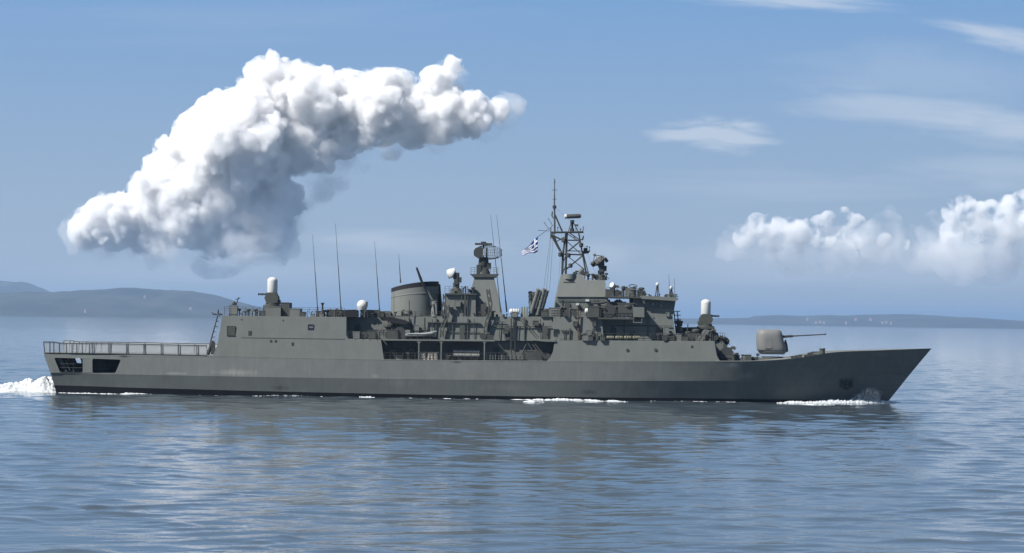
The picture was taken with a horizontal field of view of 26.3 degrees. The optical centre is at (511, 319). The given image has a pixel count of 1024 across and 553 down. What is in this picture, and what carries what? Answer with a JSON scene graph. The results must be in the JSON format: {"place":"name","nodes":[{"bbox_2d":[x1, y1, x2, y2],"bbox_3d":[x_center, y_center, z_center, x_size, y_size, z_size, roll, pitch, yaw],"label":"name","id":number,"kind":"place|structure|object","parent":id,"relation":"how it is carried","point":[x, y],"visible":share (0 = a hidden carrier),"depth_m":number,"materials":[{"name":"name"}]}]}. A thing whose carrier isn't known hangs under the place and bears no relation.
{"place":"outdoors","nodes":[
{"label":"outdoors","id":0,"kind":"place"},
{"bbox_2d":[0,281,49,292],"bbox_3d":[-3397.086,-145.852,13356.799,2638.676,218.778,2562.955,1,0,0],"label":"hills","id":1,"kind":"structure","parent":0,"point":[7,287],"depth_m":13413.58,"materials":[{"name":"blue"}]},
{"bbox_2d":[0,288,262,317],"bbox_3d":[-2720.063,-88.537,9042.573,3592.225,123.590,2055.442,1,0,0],"label":"hills","id":2,"kind":"structure","parent":0,"point":[126,302],"depth_m":8581.47,"materials":[{"name":"blue"}]},
{"bbox_2d":[0,315,1023,552],"bbox_3d":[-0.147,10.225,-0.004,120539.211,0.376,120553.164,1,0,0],"label":"sea","id":3,"kind":"structure","parent":0,"point":[932,461],"depth_m":153.76,"materials":[{"name":"blue liquid"}]},
{"bbox_2d":[0,376,55,391],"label":"wake foam","id":4,"kind":"object","parent":3,"relation":"on","point":[44,384],"visible":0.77,"depth_m":285.82,"materials":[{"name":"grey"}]},
{"bbox_2d":[60,392,143,393],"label":"hull foam","id":5,"kind":"object","parent":3,"relation":"on","point":[109,393],"visible":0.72,"depth_m":281.59,"materials":[{"name":"grey"}]},
{"bbox_2d":[43,179,930,402],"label":"warship","id":6,"kind":"object","parent":3,"relation":"on","point":[478,345],"visible":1,"depth_m":282.27,"materials":[{"name":"grey paint"}]},
{"bbox_2d":[355,324,360,337],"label":"door","id":7,"kind":"structure","parent":6,"relation":"in","point":[357,327],"depth_m":285.50,"materials":[{"name":"grey metal"}]},
{"bbox_2d":[405,330,436,338],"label":"inflatable boat","id":8,"kind":"object","parent":6,"relation":"on","point":[408,334],"visible":1,"depth_m":282.04,"materials":[{"name":"rubber"}]},
{"bbox_2d":[459,325,464,338],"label":"door","id":9,"kind":"structure","parent":6,"relation":"in","point":[462,327],"depth_m":283.70,"materials":[{"name":"grey metal"}]},
{"bbox_2d":[481,302,485,315],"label":"door","id":10,"kind":"structure","parent":6,"relation":"in","point":[483,304],"depth_m":285.16,"materials":[{"name":"grey metal"}]},
{"bbox_2d":[493,346,498,357],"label":"door","id":11,"kind":"structure","parent":6,"relation":"in","point":[495,349],"depth_m":284.32,"materials":[{"name":"grey metal"}]},
{"bbox_2d":[504,326,509,339],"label":"door","id":12,"kind":"structure","parent":6,"relation":"in","point":[506,336],"depth_m":283.70,"materials":[{"name":"grey metal"}]},
{"bbox_2d":[509,309,519,314],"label":"life raft canister","id":13,"kind":"object","parent":6,"relation":"on","point":[514,310],"visible":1,"depth_m":283.86,"materials":[{"name":"white plastic"}]},
{"bbox_2d":[522,233,542,255],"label":"flag","id":14,"kind":"object","parent":6,"relation":"attached to","point":[532,247],"visible":1,"depth_m":288.27,"materials":[{"name":"fabric"}]},
{"bbox_2d":[542,326,547,338],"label":"door","id":15,"kind":"structure","parent":6,"relation":"in","point":[545,328],"depth_m":283.70,"materials":[{"name":"grey metal"}]},
{"bbox_2d":[565,302,569,316],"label":"door","id":16,"kind":"structure","parent":6,"relation":"in","point":[567,304],"depth_m":284.53,"materials":[{"name":"grey metal"}]},
{"bbox_2d":[610,327,615,339],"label":"door","id":17,"kind":"structure","parent":6,"relation":"in","point":[612,329],"depth_m":283.63,"materials":[{"name":"grey metal"}]},
{"bbox_2d":[656,327,661,340],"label":"door","id":18,"kind":"structure","parent":6,"relation":"in","point":[658,329],"depth_m":283.63,"materials":[{"name":"grey metal"}]},
{"bbox_2d":[511,398,625,401],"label":"hull foam","id":19,"kind":"object","parent":3,"relation":"on","point":[566,399],"visible":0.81,"depth_m":280.19,"materials":[{"name":"grey"}]},
{"bbox_2d":[787,398,900,402],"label":"bow wave","id":20,"kind":"object","parent":3,"relation":"on","point":[859,400],"visible":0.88,"depth_m":285.78,"materials":[{"name":"white liquid"}]},
{"bbox_2d":[846,388,880,401],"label":"bow spray","id":21,"kind":"object","parent":3,"relation":"on","point":[867,396],"visible":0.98,"depth_m":286.90,"materials":[{"name":"grey liquid"}]},
{"bbox_2d":[0,0,1023,320],"label":"sky","id":22,"kind":"structure","parent":0,"point":[755,157],"materials":[{"name":"blue"}]},
{"bbox_2d":[673,314,1023,328],"bbox_3d":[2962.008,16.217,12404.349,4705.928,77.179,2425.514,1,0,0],"label":"hills","id":23,"kind":"structure","parent":0,"point":[905,320],"depth_m":12026.55,"materials":[{"name":"blue"}]}
]}

